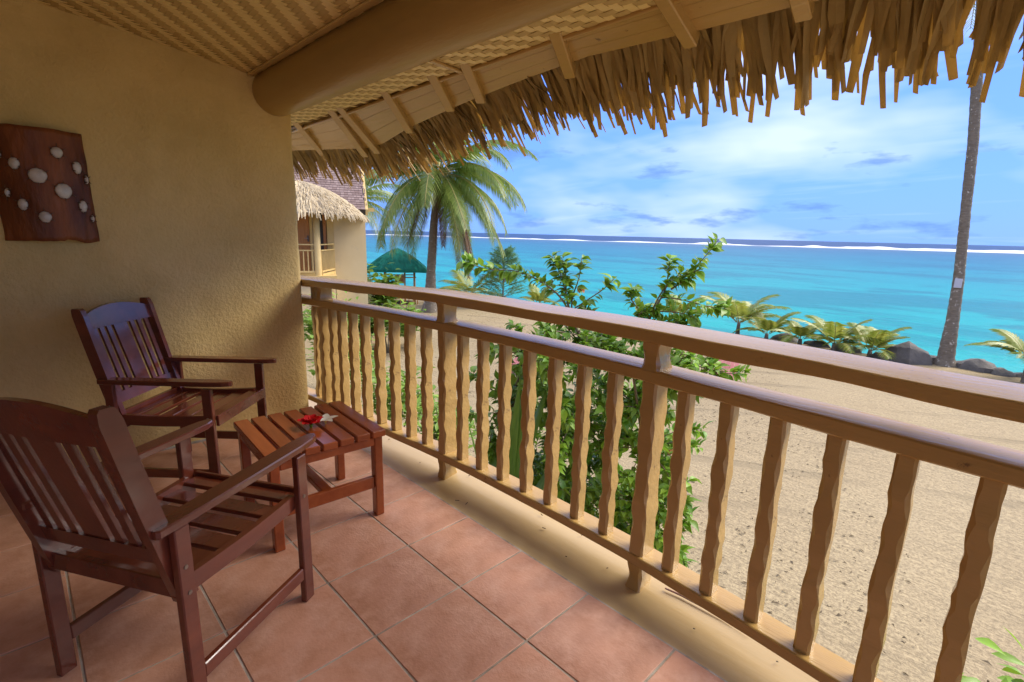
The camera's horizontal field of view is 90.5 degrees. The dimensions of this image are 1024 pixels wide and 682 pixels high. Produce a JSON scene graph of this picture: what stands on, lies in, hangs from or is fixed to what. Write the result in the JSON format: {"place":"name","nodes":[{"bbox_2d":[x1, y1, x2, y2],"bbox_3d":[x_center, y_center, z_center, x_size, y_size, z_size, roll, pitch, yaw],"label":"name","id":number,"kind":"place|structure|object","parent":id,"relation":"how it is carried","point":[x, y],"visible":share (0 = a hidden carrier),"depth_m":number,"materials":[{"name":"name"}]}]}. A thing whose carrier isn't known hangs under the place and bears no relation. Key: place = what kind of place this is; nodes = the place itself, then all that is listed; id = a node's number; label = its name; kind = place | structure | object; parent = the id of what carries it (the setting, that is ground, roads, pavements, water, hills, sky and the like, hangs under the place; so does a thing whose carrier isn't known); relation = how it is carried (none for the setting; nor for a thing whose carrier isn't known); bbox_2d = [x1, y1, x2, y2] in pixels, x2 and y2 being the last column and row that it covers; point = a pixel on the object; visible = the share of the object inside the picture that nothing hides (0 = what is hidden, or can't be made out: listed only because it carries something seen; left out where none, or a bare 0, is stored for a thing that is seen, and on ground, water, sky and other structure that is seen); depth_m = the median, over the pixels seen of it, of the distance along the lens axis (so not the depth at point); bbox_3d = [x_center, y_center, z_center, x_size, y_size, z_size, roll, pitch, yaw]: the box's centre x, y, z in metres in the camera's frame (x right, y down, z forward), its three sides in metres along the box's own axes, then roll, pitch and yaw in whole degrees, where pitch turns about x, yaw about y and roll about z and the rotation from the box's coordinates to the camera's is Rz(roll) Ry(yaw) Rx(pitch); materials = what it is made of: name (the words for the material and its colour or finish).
{"place":"outdoors","nodes":[
{"label":"outdoors","id":0,"kind":"place"},
{"bbox_2d":[0,0,308,467],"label":"wall","id":1,"kind":"structure","parent":0,"point":[189,161],"depth_m":2.85,"materials":[{"name":"paint"}]},
{"bbox_2d":[0,123,99,242],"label":"wall art","id":2,"kind":"object","parent":1,"relation":"attached to","point":[45,191],"depth_m":2.47,"materials":[{"name":"brown wood"}]},
{"bbox_2d":[291,0,1023,187],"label":"thatched eave","id":3,"kind":"object","parent":1,"relation":"attached to","point":[586,60],"visible":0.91,"depth_m":1.90,"materials":[{"name":"brown"}]},
{"bbox_2d":[32,0,383,75],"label":"ceiling","id":4,"kind":"structure","parent":0,"point":[252,37],"depth_m":2.43,"materials":[{"name":"brown wicker"}]},
{"bbox_2d":[252,0,590,116],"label":"roof beam","id":5,"kind":"structure","parent":4,"relation":"attached to","point":[384,39],"depth_m":2.10,"materials":[{"name":"paint"}]},
{"bbox_2d":[0,439,727,681],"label":"floor","id":6,"kind":"structure","parent":0,"point":[414,582],"depth_m":1.81,"materials":[{"name":"tile"}]},
{"bbox_2d":[75,439,205,470],"bbox_3d":[-2.830,0.785,2.401,3.800,0.012,0.012,-10,17,-43],"label":"wall footing","id":7,"kind":"object","parent":6,"relation":"on","point":[192,442],"depth_m":3.18,"materials":[{"name":"tile"}]},
{"bbox_2d":[0,397,315,681],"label":"armchair","id":8,"kind":"object","parent":6,"relation":"on","point":[148,539],"visible":1,"depth_m":1.37,"materials":[{"name":"red wood"}]},
{"bbox_2d":[71,297,276,477],"bbox_3d":[-1.729,0.269,2.723,0.734,0.938,0.527,2,12,1],"label":"armchair","id":9,"kind":"object","parent":6,"relation":"on","point":[219,406],"visible":0.88,"depth_m":2.63,"materials":[{"name":"red wood"}]},
{"bbox_2d":[233,401,385,552],"bbox_3d":[-0.961,0.608,2.429,0.522,0.434,0.522,-9,16,-40],"label":"side table","id":10,"kind":"object","parent":6,"relation":"on","point":[260,437],"visible":0.81,"depth_m":2.34,"materials":[{"name":"orange wood"}]},
{"bbox_2d":[297,414,322,427],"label":"red hibiscus flower","id":11,"kind":"object","parent":10,"relation":"on","point":[310,420],"visible":1,"depth_m":2.35,"materials":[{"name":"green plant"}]},
{"bbox_2d":[320,414,336,423],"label":"white plumeria flower","id":12,"kind":"object","parent":10,"relation":"on","point":[326,418],"visible":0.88,"depth_m":2.41,"materials":[{"name":"beige plant"}]},
{"bbox_2d":[308,400,818,681],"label":"kerb","id":13,"kind":"structure","parent":6,"relation":"on","point":[718,646],"depth_m":2.04,"materials":[{"name":"paint"}]},
{"bbox_2d":[300,275,1023,681],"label":"balustrade","id":14,"kind":"object","parent":13,"relation":"on","point":[996,469],"visible":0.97,"depth_m":1.74,"materials":[{"name":"paint"}]},
{"bbox_2d":[665,587,696,604],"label":"twig","id":15,"kind":"object","parent":13,"relation":"on","point":[674,592],"visible":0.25,"depth_m":1.90,"materials":[{"name":"brown wood"}]},
{"bbox_2d":[306,295,1023,681],"bbox_3d":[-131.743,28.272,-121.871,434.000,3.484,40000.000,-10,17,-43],"label":"sand ground","id":16,"kind":"structure","parent":0,"point":[942,507],"depth_m":7.23,"materials":[{"name":"beige sand"}]},
{"bbox_2d":[302,291,359,351],"bbox_3d":[-4.379,0.002,12.451,1.770,2.472,1.871,-10,17,-43],"label":"leafy shrub","id":17,"kind":"object","parent":16,"relation":"on","point":[308,323],"visible":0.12,"depth_m":12.20,"materials":[{"name":"green plant"}]},
{"bbox_2d":[293,162,373,358],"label":"neighbour house","id":18,"kind":"structure","parent":16,"relation":"on","point":[332,218],"depth_m":16.08,"materials":[{"name":"beige paint"}]},
{"bbox_2d":[297,213,311,270],"bbox_3d":[-6.720,-3.185,15.893,0.720,2.000,0.105,-3,13,-21],"label":"door","id":19,"kind":"structure","parent":18,"relation":"in","point":[303,223],"depth_m":15.97,"materials":[{"name":"brown wood"}]},
{"bbox_2d":[319,214,326,263],"bbox_3d":[-6.088,-3.243,16.146,0.345,2.040,0.080,-3,13,-21],"label":"window","id":20,"kind":"structure","parent":18,"relation":"in","point":[323,240],"depth_m":16.11,"materials":[{"name":"grey"}]},
{"bbox_2d":[305,324,389,399],"bbox_3d":[-3.401,0.633,10.718,2.018,2.005,1.546,5,13,17],"label":"leafy shrub","id":21,"kind":"object","parent":16,"relation":"on","point":[312,371],"visible":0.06,"depth_m":10.40,"materials":[{"name":"green plant"}]},
{"bbox_2d":[347,314,373,338],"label":"leafy shrub","id":22,"kind":"object","parent":16,"relation":"on","point":[359,325],"visible":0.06,"depth_m":15.77,"materials":[{"name":"green plant"}]},
{"bbox_2d":[367,263,403,307],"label":"leafy shrub","id":23,"kind":"object","parent":16,"relation":"on","point":[389,278],"visible":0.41,"depth_m":18.72,"materials":[{"name":"green plant"}]},
{"bbox_2d":[364,170,411,247],"bbox_3d":[-10.104,-6.770,32.197,7.872,7.432,7.868,-10,17,-43],"label":"coconut palm","id":24,"kind":"object","parent":16,"relation":"on","point":[373,193],"visible":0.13,"depth_m":31.28,"materials":[{"name":"green plant"}]},
{"bbox_2d":[359,299,418,352],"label":"leafy shrub","id":25,"kind":"object","parent":16,"relation":"on","point":[386,323],"visible":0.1,"depth_m":16.06,"materials":[{"name":"green plant"}]},
{"bbox_2d":[350,360,438,426],"bbox_3d":[-1.959,1.089,8.873,1.781,1.948,1.570,6,13,20],"label":"leafy shrub","id":26,"kind":"object","parent":16,"relation":"on","point":[403,395],"visible":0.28,"depth_m":8.60,"materials":[{"name":"green plant"}]},
{"bbox_2d":[367,248,426,304],"bbox_3d":[-6.327,-3.619,27.922,3.478,2.987,3.355,-1,12,-12],"label":"gazebo","id":27,"kind":"object","parent":16,"relation":"on","point":[400,262],"visible":0.77,"depth_m":26.73,"materials":[{"name":"green wood"}]},
{"bbox_2d":[383,299,430,335],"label":"leafy shrub","id":28,"kind":"object","parent":16,"relation":"on","point":[410,303],"visible":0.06,"depth_m":17.10,"materials":[{"name":"green plant"}]},
{"bbox_2d":[403,386,476,455],"bbox_3d":[-1.056,1.481,7.617,1.352,1.744,1.252,4,12,10],"label":"leafy shrub","id":29,"kind":"object","parent":16,"relation":"on","point":[435,425],"visible":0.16,"depth_m":7.43,"materials":[{"name":"green plant"}]},
{"bbox_2d":[364,124,538,312],"bbox_3d":[-3.487,-5.721,24.642,9.206,8.848,9.184,-10,17,-43],"label":"coconut palm","id":30,"kind":"object","parent":16,"relation":"on","point":[449,193],"visible":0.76,"depth_m":22.94,"materials":[{"name":"green plant"}]},
{"bbox_2d":[438,270,515,296],"bbox_3d":[-2.395,-2.820,27.775,4.743,2.309,4.476,-10,17,-43],"label":"young palm","id":31,"kind":"object","parent":16,"relation":"on","point":[459,282],"visible":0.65,"depth_m":27.85,"materials":[{"name":"green plant"}]},
{"bbox_2d":[467,245,530,296],"bbox_3d":[-0.623,-3.564,27.340,3.673,3.499,3.434,-3,13,-20],"label":"casuarina shrub","id":32,"kind":"object","parent":16,"relation":"on","point":[509,260],"visible":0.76,"depth_m":27.06,"materials":[{"name":"green plant"}]},
{"bbox_2d":[469,379,560,489],"bbox_3d":[-0.338,1.730,3.947,2.035,2.784,2.103,-10,17,-43],"label":"strap leaf plant","id":33,"kind":"object","parent":16,"relation":"on","point":[515,441],"visible":0.03,"depth_m":4.02,"materials":[{"name":"green plant"}]},
{"bbox_2d":[519,284,560,305],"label":"young palm","id":34,"kind":"object","parent":16,"relation":"on","point":[536,295],"visible":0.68,"depth_m":27.39,"materials":[{"name":"green plant"}]},
{"bbox_2d":[456,251,631,506],"bbox_3d":[0.258,1.073,4.689,1.308,3.761,1.299,-10,17,-43],"label":"hibiscus bush","id":35,"kind":"object","parent":16,"relation":"on","point":[567,429],"visible":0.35,"depth_m":4.34,"materials":[{"name":"green plant"}]},
{"bbox_2d":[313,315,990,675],"bbox_3d":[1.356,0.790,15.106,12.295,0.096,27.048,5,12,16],"label":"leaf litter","id":36,"kind":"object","parent":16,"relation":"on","point":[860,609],"visible":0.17,"depth_m":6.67,"materials":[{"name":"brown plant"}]},
{"bbox_2d":[566,232,750,567],"bbox_3d":[1.187,1.022,4.576,0.988,3.944,1.512,-10,17,-43],"label":"hibiscus bush","id":37,"kind":"object","parent":16,"relation":"on","point":[624,492],"visible":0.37,"depth_m":4.39,"materials":[{"name":"green plant"}]},
{"bbox_2d":[650,294,715,317],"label":"young palm","id":38,"kind":"object","parent":16,"relation":"on","point":[680,304],"visible":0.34,"depth_m":23.44,"materials":[{"name":"green plant"}]},
{"bbox_2d":[713,360,738,379],"bbox_3d":[5.596,0.931,13.510,0.670,0.643,1.750,8,14,28],"label":"sun lounger","id":39,"kind":"object","parent":16,"relation":"on","point":[732,364],"visible":0.09,"depth_m":13.88,"materials":[{"name":"red paint"}]},
{"bbox_2d":[700,292,792,333],"bbox_3d":[9.544,-1.131,21.263,4.373,1.848,4.209,-10,17,-43],"label":"young palm","id":40,"kind":"object","parent":16,"relation":"on","point":[737,307],"visible":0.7,"depth_m":20.76,"materials":[{"name":"green plant"}]},
{"bbox_2d":[731,307,800,338],"bbox_3d":[10.014,-0.609,20.209,2.291,1.291,2.484,-10,17,-43],"label":"young palm","id":41,"kind":"object","parent":16,"relation":"on","point":[778,324],"visible":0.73,"depth_m":19.96,"materials":[{"name":"green plant"}]},
{"bbox_2d":[770,333,797,342],"bbox_3d":[11.022,-0.021,20.517,1.053,0.628,0.848,5,12,16],"label":"boulder","id":42,"kind":"object","parent":16,"relation":"on","point":[780,337],"visible":0.33,"depth_m":20.38,"materials":[{"name":"grey stone"}]},
{"bbox_2d":[766,320,830,346],"bbox_3d":[10.862,-0.195,19.081,2.420,0.998,1.914,-3,13,-19],"label":"young palm","id":43,"kind":"object","parent":16,"relation":"on","point":[797,328],"visible":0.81,"depth_m":19.10,"materials":[{"name":"green plant"}]},
{"bbox_2d":[803,340,830,347],"bbox_3d":[11.667,0.268,19.375,0.688,0.598,1.088,-5,13,-27],"label":"boulder","id":44,"kind":"object","parent":16,"relation":"on","point":[816,343],"visible":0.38,"depth_m":19.18,"materials":[{"name":"grey stone"}]},
{"bbox_2d":[790,315,882,354],"bbox_3d":[11.753,-0.244,18.422,3.140,1.399,3.123,-10,17,-43],"label":"young palm","id":45,"kind":"object","parent":16,"relation":"on","point":[830,329],"visible":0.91,"depth_m":17.95,"materials":[{"name":"green plant"}]},
{"bbox_2d":[836,343,861,352],"bbox_3d":[12.193,0.386,18.567,1.007,0.614,0.751,9,14,33],"label":"boulder","id":46,"kind":"object","parent":16,"relation":"on","point":[852,350],"visible":0.23,"depth_m":18.32,"materials":[{"name":"grey stone"}]},
{"bbox_2d":[822,322,912,359],"bbox_3d":[12.247,0.000,17.633,2.678,1.274,2.616,-10,17,-43],"label":"young palm","id":47,"kind":"object","parent":16,"relation":"on","point":[886,336],"visible":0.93,"depth_m":17.31,"materials":[{"name":"green plant"}]},
{"bbox_2d":[869,352,887,358],"bbox_3d":[12.615,0.650,17.445,0.607,0.552,0.710,-10,17,-43],"label":"boulder","id":48,"kind":"object","parent":16,"relation":"on","point":[875,355],"visible":0.23,"depth_m":17.33,"materials":[{"name":"grey stone"}]},
{"bbox_2d":[884,341,932,365],"bbox_3d":[13.300,0.609,17.067,1.402,1.230,1.110,8,14,28],"label":"boulder","id":49,"kind":"object","parent":16,"relation":"on","point":[909,353],"visible":0.55,"depth_m":16.74,"materials":[{"name":"grey stone"}]},
{"bbox_2d":[933,0,983,367],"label":"coconut palm","id":50,"kind":"object","parent":16,"relation":"on","point":[946,355],"visible":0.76,"depth_m":15.86,"materials":[{"name":"grey plant"}]},
{"bbox_2d":[953,278,962,287],"bbox_3d":[14.112,-1.826,16.052,0.190,0.290,0.030,12,16,40],"label":"metal plate","id":51,"kind":"object","parent":50,"relation":"attached to","point":[957,283],"visible":1,"depth_m":16.04,"materials":[{"name":"grey metal"}]},
{"bbox_2d":[956,358,996,372],"bbox_3d":[14.798,0.938,16.233,0.805,0.792,1.292,-6,14,-32],"label":"boulder","id":52,"kind":"object","parent":16,"relation":"on","point":[979,365],"visible":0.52,"depth_m":16.02,"materials":[{"name":"grey stone"}]},
{"bbox_2d":[961,628,1023,681],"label":"leafy shrub","id":53,"kind":"object","parent":16,"relation":"on","point":[1005,656],"visible":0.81,"depth_m":2.56,"materials":[{"name":"green plant"}]},
{"bbox_2d":[964,328,1023,382],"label":"young palm","id":54,"kind":"object","parent":16,"relation":"on","point":[1010,343],"visible":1,"depth_m":14.99,"materials":[{"name":"green plant"}]},
{"bbox_2d":[990,367,1015,376],"bbox_3d":[15.109,1.139,15.674,0.759,0.635,0.617,4,12,11],"label":"boulder","id":55,"kind":"object","parent":16,"relation":"on","point":[999,371],"visible":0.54,"depth_m":15.52,"materials":[{"name":"grey stone"}]},
{"bbox_2d":[1014,372,1021,377],"bbox_3d":[15.523,1.212,15.478,0.598,0.507,0.720,-10,17,-43],"label":"boulder","id":56,"kind":"object","parent":16,"relation":"on","point":[1019,374],"visible":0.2,"depth_m":15.40,"materials":[{"name":"grey stone"}]},
{"bbox_2d":[364,1,1023,245],"label":"sky","id":57,"kind":"structure","parent":0,"point":[844,170],"materials":[{"name":"blue"}]},
{"bbox_2d":[366,230,1023,372],"bbox_3d":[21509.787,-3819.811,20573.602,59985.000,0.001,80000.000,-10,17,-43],"label":"sea","id":58,"kind":"structure","parent":0,"point":[890,290],"depth_m":67.63,"materials":[{"name":"liquid"}]},
{"bbox_2d":[367,234,1023,253],"bbox_3d":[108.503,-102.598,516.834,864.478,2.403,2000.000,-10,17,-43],"label":"surf","id":59,"kind":"structure","parent":58,"relation":"on","point":[950,250],"depth_m":425.05,"materials":[{"name":"white liquid"}]}
]}

